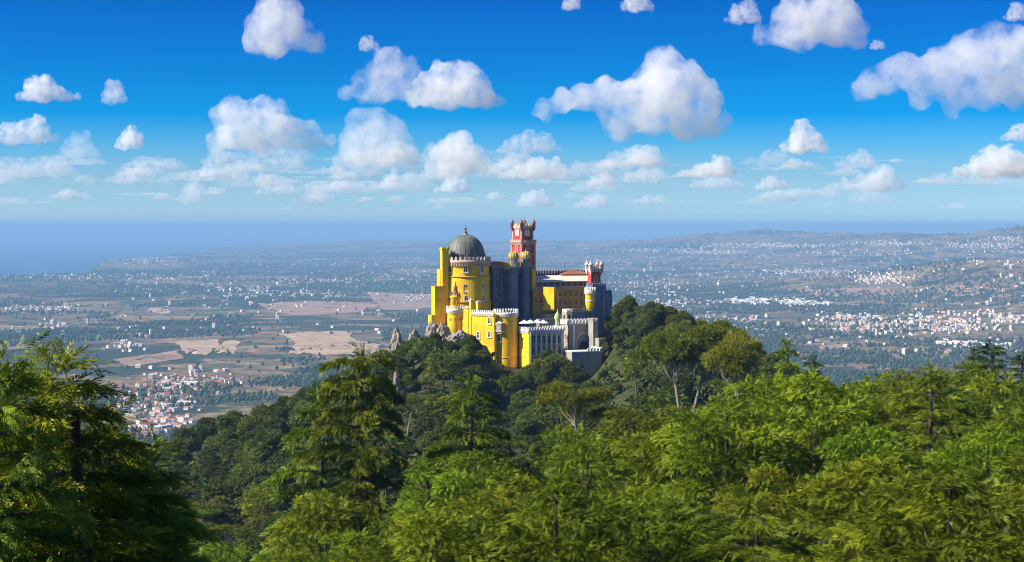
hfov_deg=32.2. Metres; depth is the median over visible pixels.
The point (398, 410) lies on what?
cypress tree
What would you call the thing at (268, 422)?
broadleaf tree
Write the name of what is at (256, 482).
broad tree
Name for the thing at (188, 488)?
broad tree
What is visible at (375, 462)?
cedar tree
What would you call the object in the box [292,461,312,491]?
broad tree
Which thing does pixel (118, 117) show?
sky
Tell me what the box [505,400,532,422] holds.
broad tree
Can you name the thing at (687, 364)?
broadleaf tree
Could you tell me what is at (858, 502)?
cedar tree
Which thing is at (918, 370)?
cypress tree
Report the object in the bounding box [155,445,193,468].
broadleaf tree
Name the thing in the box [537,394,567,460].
conifer tree
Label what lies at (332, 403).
broad tree
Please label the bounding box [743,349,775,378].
broadleaf tree
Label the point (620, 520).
broad tree
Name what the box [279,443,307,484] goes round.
broad tree
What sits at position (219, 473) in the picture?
conifer tree
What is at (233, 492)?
pine tree
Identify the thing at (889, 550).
broadleaf tree
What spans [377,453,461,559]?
cedar tree
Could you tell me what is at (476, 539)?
cypress tree
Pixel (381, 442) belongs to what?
broad tree
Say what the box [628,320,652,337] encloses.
broadleaf tree
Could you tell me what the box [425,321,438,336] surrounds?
rock
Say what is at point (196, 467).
broad tree
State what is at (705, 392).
undergrowth
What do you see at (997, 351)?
conifer tree
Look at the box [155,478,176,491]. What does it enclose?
broad tree
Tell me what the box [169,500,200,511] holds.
pine tree
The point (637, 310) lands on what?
broadleaf tree
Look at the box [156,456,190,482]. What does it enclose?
broad tree
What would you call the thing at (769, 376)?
broad tree
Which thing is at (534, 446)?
cedar tree
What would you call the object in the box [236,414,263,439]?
broad tree
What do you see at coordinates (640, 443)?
cypress tree
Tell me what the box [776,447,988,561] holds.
broadleaf tree
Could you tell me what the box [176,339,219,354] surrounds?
field
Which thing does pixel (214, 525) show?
cypress tree
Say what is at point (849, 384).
cedar tree
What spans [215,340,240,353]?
field
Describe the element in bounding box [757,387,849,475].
cypress tree
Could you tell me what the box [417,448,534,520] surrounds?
tree
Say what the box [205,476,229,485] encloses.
broad tree
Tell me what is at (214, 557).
cypress tree
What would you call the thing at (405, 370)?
broad tree
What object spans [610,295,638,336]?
broadleaf tree
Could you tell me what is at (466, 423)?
broad tree
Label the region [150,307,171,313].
field
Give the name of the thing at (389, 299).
field
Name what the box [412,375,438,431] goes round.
conifer tree
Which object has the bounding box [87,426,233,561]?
conifer tree
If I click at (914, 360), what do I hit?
plain woods
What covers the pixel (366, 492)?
cedar tree
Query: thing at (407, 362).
broadleaf tree
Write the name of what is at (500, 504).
broad tree
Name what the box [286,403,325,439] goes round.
broad tree
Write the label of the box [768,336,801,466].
cedar tree
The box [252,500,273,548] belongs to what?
cedar tree
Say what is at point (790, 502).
tree
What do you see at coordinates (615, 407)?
broad tree
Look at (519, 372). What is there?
broadleaf tree
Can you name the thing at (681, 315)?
broadleaf tree
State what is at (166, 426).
house
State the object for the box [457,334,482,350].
broadleaf tree
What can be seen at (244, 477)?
pine tree
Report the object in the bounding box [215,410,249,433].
broadleaf tree
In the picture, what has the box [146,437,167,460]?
broadleaf tree
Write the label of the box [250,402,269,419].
broadleaf tree
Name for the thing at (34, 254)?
sea
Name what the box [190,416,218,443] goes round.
broadleaf tree
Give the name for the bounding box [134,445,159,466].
broadleaf tree
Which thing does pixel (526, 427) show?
broad tree
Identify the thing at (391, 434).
pine tree
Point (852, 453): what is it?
tree
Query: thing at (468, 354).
broad tree
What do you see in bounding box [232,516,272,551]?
broad tree
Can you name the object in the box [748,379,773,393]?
broad tree
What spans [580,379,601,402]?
broadleaf tree
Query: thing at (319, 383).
broadleaf tree
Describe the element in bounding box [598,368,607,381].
broadleaf tree
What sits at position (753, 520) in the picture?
cedar tree
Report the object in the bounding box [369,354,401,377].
broadleaf tree
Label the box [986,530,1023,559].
cypress tree
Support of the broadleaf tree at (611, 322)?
on the ground
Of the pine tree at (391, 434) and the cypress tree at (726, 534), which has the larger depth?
the pine tree at (391, 434)
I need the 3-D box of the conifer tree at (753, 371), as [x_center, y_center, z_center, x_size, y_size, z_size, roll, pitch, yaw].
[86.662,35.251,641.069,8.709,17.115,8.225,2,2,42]
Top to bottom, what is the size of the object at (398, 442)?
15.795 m
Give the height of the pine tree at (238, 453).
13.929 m
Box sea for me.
[0,235,683,274]
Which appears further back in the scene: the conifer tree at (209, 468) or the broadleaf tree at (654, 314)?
the broadleaf tree at (654, 314)
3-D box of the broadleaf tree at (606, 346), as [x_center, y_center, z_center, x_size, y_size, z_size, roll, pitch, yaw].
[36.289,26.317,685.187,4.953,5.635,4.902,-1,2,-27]
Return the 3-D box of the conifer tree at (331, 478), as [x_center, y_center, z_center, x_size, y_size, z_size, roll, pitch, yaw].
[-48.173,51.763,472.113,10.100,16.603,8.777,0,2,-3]
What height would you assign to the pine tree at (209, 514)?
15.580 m
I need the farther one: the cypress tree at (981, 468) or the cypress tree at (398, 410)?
the cypress tree at (398, 410)
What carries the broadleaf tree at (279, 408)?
on the ground
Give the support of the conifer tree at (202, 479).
on the ground
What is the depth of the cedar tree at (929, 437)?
165.62 m
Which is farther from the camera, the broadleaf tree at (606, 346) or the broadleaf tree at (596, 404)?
the broadleaf tree at (606, 346)
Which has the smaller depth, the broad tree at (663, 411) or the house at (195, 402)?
the broad tree at (663, 411)
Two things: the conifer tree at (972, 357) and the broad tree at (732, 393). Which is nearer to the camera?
the conifer tree at (972, 357)
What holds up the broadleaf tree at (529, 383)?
on the ground
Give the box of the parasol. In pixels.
[526,319,535,329]
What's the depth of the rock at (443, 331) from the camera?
686.88 m
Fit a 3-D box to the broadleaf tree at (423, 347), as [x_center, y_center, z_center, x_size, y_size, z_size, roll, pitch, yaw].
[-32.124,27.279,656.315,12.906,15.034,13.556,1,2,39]
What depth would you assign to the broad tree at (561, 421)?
528.54 m
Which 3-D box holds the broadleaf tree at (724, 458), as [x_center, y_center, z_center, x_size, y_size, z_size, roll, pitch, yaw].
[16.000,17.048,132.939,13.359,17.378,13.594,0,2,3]
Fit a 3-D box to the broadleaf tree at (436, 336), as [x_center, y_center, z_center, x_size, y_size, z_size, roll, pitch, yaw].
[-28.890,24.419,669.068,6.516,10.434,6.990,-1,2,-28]
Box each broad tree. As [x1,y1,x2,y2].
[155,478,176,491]
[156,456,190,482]
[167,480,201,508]
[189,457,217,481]
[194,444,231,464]
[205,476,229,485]
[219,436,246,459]
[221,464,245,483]
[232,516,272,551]
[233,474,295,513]
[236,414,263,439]
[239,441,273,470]
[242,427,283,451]
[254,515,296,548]
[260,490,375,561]
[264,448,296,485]
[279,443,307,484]
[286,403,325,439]
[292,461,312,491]
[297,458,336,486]
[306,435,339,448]
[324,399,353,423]
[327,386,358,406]
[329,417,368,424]
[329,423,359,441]
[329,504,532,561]
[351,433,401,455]
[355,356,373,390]
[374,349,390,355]
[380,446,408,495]
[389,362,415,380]
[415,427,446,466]
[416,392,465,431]
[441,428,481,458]
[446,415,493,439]
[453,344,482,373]
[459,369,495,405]
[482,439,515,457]
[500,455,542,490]
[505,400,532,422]
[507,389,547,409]
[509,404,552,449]
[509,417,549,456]
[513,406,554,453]
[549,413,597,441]
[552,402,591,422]
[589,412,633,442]
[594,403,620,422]
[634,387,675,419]
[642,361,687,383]
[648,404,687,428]
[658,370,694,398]
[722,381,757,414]
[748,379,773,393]
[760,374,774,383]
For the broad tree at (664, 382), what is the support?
on the ground
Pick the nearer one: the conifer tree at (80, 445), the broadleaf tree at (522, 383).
the conifer tree at (80, 445)
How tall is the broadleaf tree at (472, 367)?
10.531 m
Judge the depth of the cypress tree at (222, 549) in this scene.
341.32 m
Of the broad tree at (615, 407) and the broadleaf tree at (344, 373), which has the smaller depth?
the broad tree at (615, 407)
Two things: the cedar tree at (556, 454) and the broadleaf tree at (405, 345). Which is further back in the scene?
the broadleaf tree at (405, 345)
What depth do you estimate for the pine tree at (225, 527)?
404.73 m
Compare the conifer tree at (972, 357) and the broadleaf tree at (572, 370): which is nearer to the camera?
the conifer tree at (972, 357)
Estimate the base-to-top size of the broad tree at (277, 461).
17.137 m
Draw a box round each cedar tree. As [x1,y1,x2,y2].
[248,381,379,561]
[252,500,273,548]
[296,340,420,544]
[340,460,378,511]
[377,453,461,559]
[421,372,529,509]
[525,437,552,476]
[542,437,576,483]
[565,470,628,559]
[644,405,711,519]
[685,481,820,561]
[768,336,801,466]
[774,491,862,561]
[821,379,897,496]
[830,488,922,558]
[868,360,983,520]
[949,360,1010,444]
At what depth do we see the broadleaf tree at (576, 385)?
644.23 m
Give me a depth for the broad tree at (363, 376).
681.48 m
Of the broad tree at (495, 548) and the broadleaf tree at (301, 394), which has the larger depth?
the broadleaf tree at (301, 394)
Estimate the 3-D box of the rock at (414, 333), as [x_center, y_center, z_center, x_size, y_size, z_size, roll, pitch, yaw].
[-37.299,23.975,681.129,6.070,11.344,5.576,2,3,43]
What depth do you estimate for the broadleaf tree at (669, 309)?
696.14 m
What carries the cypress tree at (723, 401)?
on the ground
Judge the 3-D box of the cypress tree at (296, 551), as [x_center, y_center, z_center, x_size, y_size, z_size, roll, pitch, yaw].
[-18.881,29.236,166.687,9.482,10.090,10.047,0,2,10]
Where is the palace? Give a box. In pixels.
[428,218,613,378]
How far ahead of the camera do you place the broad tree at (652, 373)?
585.24 m
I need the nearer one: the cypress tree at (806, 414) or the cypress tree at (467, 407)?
the cypress tree at (806, 414)
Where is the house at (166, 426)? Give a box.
[161,424,171,430]
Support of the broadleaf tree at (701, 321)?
on the ground
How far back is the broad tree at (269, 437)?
585.81 m
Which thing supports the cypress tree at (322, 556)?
on the ground
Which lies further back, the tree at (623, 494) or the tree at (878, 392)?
the tree at (878, 392)
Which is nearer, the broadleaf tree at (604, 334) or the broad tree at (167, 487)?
the broad tree at (167, 487)
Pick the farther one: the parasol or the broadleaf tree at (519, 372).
the parasol
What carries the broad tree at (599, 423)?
on the ground
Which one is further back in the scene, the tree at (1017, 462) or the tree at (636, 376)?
the tree at (636, 376)
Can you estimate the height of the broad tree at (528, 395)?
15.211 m
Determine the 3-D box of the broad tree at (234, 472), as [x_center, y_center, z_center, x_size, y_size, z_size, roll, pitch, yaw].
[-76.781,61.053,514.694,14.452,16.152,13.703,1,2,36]
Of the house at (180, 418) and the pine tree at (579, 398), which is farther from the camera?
the house at (180, 418)
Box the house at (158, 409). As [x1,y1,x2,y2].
[154,408,162,411]
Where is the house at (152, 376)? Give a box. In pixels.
[148,373,155,378]
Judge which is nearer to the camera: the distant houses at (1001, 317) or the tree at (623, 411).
the tree at (623, 411)
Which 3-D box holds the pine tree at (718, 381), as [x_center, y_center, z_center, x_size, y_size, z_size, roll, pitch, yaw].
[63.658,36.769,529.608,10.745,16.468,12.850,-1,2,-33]
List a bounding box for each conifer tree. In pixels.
[0,329,110,561]
[0,337,176,561]
[0,369,142,557]
[23,392,178,561]
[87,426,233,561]
[181,465,191,496]
[190,475,211,536]
[197,444,224,485]
[209,460,229,485]
[221,451,235,476]
[273,421,285,445]
[315,456,339,500]
[330,435,355,485]
[390,357,407,395]
[410,404,434,454]
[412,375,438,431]
[453,365,475,414]
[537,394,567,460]
[603,400,614,417]
[744,364,757,381]
[799,351,832,441]
[947,345,988,432]
[965,339,1016,431]
[995,349,1023,433]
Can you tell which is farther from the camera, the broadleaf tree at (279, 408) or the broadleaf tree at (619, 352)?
the broadleaf tree at (279, 408)
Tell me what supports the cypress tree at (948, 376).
on the ground
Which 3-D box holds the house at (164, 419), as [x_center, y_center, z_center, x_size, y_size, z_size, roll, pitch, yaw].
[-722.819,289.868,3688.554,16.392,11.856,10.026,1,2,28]
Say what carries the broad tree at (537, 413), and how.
on the ground
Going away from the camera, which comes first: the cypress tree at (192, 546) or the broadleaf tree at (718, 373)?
the cypress tree at (192, 546)
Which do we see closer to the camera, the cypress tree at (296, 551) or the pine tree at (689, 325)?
the cypress tree at (296, 551)
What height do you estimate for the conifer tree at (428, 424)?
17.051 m
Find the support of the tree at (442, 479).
on the ground
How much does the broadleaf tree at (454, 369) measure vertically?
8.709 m
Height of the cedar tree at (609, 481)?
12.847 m
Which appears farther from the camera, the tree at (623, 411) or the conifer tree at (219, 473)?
the conifer tree at (219, 473)
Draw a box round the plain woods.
[0,224,1023,489]
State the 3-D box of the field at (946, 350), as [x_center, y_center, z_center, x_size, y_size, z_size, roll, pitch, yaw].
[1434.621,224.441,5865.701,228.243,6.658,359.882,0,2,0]
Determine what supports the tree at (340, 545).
on the ground
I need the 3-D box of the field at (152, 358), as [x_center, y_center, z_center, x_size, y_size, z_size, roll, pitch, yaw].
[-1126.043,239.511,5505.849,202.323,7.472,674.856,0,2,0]
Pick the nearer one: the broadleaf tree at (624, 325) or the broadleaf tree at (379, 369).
the broadleaf tree at (379, 369)
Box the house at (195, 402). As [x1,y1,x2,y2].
[177,401,197,404]
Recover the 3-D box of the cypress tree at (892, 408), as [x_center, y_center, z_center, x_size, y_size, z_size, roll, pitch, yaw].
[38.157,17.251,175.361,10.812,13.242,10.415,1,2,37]
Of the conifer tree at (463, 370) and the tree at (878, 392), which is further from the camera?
the conifer tree at (463, 370)
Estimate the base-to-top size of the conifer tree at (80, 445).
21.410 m
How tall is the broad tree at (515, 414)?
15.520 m
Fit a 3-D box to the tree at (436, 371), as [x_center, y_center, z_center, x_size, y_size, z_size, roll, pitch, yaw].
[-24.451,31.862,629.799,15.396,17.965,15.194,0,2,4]
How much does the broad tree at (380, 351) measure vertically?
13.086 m
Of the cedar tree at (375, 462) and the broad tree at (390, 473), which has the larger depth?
the broad tree at (390, 473)
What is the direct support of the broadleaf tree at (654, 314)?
on the ground
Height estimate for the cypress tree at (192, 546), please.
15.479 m
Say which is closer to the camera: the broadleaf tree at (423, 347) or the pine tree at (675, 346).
the pine tree at (675, 346)
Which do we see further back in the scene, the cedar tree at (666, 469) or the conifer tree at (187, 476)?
the conifer tree at (187, 476)
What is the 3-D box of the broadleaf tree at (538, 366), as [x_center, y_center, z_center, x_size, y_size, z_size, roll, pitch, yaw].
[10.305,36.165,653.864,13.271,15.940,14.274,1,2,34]
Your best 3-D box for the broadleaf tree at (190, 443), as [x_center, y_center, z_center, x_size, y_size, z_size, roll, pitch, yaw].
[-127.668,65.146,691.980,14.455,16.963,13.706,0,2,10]
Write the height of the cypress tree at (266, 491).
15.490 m
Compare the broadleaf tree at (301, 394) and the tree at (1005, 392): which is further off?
the broadleaf tree at (301, 394)
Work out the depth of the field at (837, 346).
5960.66 m
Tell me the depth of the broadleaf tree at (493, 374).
656.37 m
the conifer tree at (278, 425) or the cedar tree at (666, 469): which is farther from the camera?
the conifer tree at (278, 425)
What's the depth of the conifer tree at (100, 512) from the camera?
43.18 m
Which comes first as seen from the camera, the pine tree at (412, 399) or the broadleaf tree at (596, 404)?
the pine tree at (412, 399)
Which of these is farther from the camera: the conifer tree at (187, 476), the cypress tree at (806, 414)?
the conifer tree at (187, 476)
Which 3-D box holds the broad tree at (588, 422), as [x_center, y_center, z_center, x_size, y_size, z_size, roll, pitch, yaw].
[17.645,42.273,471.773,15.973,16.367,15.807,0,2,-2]
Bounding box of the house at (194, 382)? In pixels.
[180,381,198,384]
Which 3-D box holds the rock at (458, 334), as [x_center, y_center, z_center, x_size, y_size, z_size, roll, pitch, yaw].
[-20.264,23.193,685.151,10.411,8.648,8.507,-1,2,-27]
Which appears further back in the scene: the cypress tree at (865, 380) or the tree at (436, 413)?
the tree at (436, 413)
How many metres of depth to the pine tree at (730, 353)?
402.30 m
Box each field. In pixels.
[113,350,183,365]
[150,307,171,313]
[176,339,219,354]
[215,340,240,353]
[258,300,382,314]
[279,331,379,354]
[367,292,431,309]
[796,287,897,296]
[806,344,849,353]
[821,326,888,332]
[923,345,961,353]
[929,283,1001,296]
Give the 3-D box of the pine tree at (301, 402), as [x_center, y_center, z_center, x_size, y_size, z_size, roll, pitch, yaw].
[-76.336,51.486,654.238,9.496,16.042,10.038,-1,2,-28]
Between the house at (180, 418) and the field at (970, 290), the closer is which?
the house at (180, 418)
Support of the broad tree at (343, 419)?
on the ground
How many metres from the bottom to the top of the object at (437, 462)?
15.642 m
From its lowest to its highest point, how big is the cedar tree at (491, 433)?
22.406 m
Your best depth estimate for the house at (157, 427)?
3504.50 m
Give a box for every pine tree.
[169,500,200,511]
[181,507,222,547]
[196,495,252,545]
[199,481,242,537]
[210,523,241,552]
[227,463,268,519]
[228,463,241,474]
[232,449,247,464]
[292,400,309,408]
[383,426,404,445]
[391,374,418,413]
[392,393,425,439]
[442,422,453,429]
[503,440,529,454]
[535,379,615,484]
[583,406,603,420]
[629,318,748,419]
[664,320,696,364]
[699,327,763,439]
[707,377,750,395]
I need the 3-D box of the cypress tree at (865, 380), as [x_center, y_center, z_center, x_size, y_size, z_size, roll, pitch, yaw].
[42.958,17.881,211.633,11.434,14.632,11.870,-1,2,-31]
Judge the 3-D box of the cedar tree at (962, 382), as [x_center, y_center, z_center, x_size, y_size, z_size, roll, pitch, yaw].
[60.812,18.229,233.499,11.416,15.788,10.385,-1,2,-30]
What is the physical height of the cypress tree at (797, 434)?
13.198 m
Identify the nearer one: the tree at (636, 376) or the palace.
the tree at (636, 376)
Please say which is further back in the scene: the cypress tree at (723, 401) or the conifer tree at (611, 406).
the conifer tree at (611, 406)
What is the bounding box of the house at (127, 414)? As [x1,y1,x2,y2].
[124,413,137,418]
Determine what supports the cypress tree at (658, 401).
on the ground
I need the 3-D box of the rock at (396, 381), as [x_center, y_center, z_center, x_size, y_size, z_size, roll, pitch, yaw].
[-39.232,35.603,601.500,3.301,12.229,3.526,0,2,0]
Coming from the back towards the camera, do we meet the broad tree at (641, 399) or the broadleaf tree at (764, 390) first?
the broad tree at (641, 399)
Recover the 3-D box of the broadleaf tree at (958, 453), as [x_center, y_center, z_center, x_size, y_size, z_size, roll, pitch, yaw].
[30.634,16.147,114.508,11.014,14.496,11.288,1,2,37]
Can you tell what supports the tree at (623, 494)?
on the ground
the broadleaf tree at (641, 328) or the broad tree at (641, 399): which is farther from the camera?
the broadleaf tree at (641, 328)
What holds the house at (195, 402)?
on the ground
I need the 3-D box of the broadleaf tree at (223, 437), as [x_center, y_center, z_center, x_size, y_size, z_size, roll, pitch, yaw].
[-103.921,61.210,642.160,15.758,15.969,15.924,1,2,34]
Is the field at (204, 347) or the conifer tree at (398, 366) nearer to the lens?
the conifer tree at (398, 366)
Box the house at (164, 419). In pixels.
[159,418,168,421]
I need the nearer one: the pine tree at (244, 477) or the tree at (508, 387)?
the pine tree at (244, 477)
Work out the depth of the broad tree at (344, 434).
518.25 m
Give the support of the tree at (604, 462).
on the ground
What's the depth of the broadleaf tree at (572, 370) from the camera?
646.82 m
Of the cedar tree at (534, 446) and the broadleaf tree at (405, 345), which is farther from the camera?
the broadleaf tree at (405, 345)
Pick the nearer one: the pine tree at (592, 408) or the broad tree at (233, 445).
the pine tree at (592, 408)
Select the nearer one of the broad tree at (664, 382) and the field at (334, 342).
the broad tree at (664, 382)
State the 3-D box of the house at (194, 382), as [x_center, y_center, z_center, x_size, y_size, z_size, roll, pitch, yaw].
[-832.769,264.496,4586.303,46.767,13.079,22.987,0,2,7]
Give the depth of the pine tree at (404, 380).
606.44 m
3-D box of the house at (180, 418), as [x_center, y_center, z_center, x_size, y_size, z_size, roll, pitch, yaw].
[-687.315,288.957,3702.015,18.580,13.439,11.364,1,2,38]
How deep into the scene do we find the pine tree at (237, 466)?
540.60 m
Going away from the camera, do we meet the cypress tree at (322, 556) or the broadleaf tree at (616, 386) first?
the cypress tree at (322, 556)
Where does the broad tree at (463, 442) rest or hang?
on the ground
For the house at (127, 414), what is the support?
on the ground
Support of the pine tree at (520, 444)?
on the ground
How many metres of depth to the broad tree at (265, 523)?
389.51 m
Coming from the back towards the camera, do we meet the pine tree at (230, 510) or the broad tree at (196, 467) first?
the broad tree at (196, 467)
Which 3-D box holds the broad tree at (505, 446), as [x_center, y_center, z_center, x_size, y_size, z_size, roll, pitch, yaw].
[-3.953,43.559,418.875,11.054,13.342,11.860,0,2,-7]
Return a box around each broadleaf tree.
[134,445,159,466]
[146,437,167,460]
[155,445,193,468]
[166,426,202,453]
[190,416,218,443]
[203,428,241,448]
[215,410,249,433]
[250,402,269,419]
[252,416,289,436]
[262,395,293,421]
[285,385,320,412]
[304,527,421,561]
[312,379,328,402]
[326,369,363,390]
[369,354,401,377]
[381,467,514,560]
[391,348,413,366]
[399,337,420,370]
[405,335,443,371]
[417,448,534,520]
[420,355,440,378]
[429,332,442,343]
[441,341,461,357]
[443,360,461,381]
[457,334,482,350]
[466,364,489,376]
[477,350,491,367]
[488,370,498,377]
[506,374,525,391]
[515,366,524,388]
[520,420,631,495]
[521,371,537,388]
[522,358,556,394]
[530,349,554,384]
[539,353,568,393]
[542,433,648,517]
[552,361,590,382]
[566,378,581,390]
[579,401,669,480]
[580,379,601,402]
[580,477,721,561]
[592,398,608,407]
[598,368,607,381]
[600,332,610,341]
[600,342,611,355]
[603,315,621,335]
[609,382,622,391]
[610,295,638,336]
[612,335,622,346]
[615,320,629,341]
[615,349,624,355]
[625,335,640,351]
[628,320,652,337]
[629,305,645,323]
[637,301,667,329]
[652,325,665,332]
[663,305,678,324]
[664,310,697,331]
[684,358,702,376]
[696,319,707,324]
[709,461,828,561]
[713,367,733,378]
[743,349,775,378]
[753,352,799,379]
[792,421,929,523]
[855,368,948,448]
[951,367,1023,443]
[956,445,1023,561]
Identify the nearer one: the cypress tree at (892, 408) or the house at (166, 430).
the cypress tree at (892, 408)
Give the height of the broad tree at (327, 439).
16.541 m
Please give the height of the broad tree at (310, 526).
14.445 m
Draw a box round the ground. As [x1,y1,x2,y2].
[0,226,1023,561]
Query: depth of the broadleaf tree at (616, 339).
680.06 m
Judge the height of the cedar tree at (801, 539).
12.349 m
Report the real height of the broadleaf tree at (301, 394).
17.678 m
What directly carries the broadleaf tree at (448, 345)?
on the ground
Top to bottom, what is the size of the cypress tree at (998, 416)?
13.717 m
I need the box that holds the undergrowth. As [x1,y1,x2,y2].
[117,321,980,561]
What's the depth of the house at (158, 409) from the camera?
3874.72 m
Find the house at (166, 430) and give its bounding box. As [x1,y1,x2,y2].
[163,427,170,432]
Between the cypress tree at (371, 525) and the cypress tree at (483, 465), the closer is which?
the cypress tree at (371, 525)
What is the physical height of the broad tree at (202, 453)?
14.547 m
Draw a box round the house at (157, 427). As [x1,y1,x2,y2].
[153,425,161,432]
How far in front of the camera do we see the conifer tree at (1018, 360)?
285.17 m
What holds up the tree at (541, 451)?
on the ground
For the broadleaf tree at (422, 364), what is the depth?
646.00 m
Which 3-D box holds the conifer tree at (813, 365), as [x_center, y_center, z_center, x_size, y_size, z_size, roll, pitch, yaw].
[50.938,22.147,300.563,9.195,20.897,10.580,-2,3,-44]
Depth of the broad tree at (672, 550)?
95.22 m
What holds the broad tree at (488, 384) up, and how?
on the ground
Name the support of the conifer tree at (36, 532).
on the ground
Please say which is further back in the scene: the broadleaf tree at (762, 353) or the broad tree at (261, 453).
the broadleaf tree at (762, 353)
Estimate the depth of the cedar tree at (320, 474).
181.45 m
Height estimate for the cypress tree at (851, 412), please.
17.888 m
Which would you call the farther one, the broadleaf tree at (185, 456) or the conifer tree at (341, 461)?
the broadleaf tree at (185, 456)
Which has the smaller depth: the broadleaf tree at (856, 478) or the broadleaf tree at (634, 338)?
the broadleaf tree at (856, 478)
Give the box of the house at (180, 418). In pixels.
[178,416,186,421]
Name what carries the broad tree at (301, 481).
on the ground
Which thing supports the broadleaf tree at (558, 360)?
on the ground
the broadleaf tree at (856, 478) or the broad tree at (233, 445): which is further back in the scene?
the broad tree at (233, 445)
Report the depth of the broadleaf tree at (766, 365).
666.77 m
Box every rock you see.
[389,326,401,350]
[393,370,400,393]
[408,329,420,339]
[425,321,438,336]
[436,322,450,340]
[447,330,469,341]
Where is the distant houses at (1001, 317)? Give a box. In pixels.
[4,236,1023,373]
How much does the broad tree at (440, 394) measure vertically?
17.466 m
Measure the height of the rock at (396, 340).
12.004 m
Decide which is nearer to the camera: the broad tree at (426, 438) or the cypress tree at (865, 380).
the cypress tree at (865, 380)
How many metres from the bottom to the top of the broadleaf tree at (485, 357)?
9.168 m
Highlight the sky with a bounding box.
[0,0,1023,234]
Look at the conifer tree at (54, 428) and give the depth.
46.20 m
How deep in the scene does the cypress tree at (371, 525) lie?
159.61 m
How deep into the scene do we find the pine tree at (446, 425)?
520.54 m
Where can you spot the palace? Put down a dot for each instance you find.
(484, 299)
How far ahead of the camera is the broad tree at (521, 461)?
285.79 m
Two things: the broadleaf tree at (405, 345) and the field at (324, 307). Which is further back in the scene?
the field at (324, 307)
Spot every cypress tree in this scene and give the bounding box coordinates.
[168,533,201,555]
[183,539,258,561]
[190,522,231,556]
[210,544,249,561]
[239,484,286,522]
[268,540,337,561]
[271,550,354,561]
[366,516,402,556]
[376,400,405,422]
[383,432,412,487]
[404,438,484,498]
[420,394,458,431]
[420,510,532,561]
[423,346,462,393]
[431,441,523,499]
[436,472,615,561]
[448,387,479,413]
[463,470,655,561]
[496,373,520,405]
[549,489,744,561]
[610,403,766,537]
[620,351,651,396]
[621,421,738,501]
[635,499,751,561]
[645,384,693,410]
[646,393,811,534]
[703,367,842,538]
[707,396,743,421]
[733,367,901,537]
[734,424,824,556]
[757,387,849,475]
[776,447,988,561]
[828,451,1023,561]
[840,371,917,435]
[843,390,948,457]
[892,365,954,451]
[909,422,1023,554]
[911,390,998,455]
[938,360,1004,423]
[944,405,1023,486]
[954,438,1023,527]
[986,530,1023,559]
[1005,399,1023,434]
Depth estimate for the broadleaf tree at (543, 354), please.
664.25 m
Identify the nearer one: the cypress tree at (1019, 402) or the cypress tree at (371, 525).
the cypress tree at (371, 525)
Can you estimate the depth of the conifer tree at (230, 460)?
559.49 m
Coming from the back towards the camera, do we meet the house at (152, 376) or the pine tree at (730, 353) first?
the house at (152, 376)
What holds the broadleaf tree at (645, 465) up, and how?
on the ground
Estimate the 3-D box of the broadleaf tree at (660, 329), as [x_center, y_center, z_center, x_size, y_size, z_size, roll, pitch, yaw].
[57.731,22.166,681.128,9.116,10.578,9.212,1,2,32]
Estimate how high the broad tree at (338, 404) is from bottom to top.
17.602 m

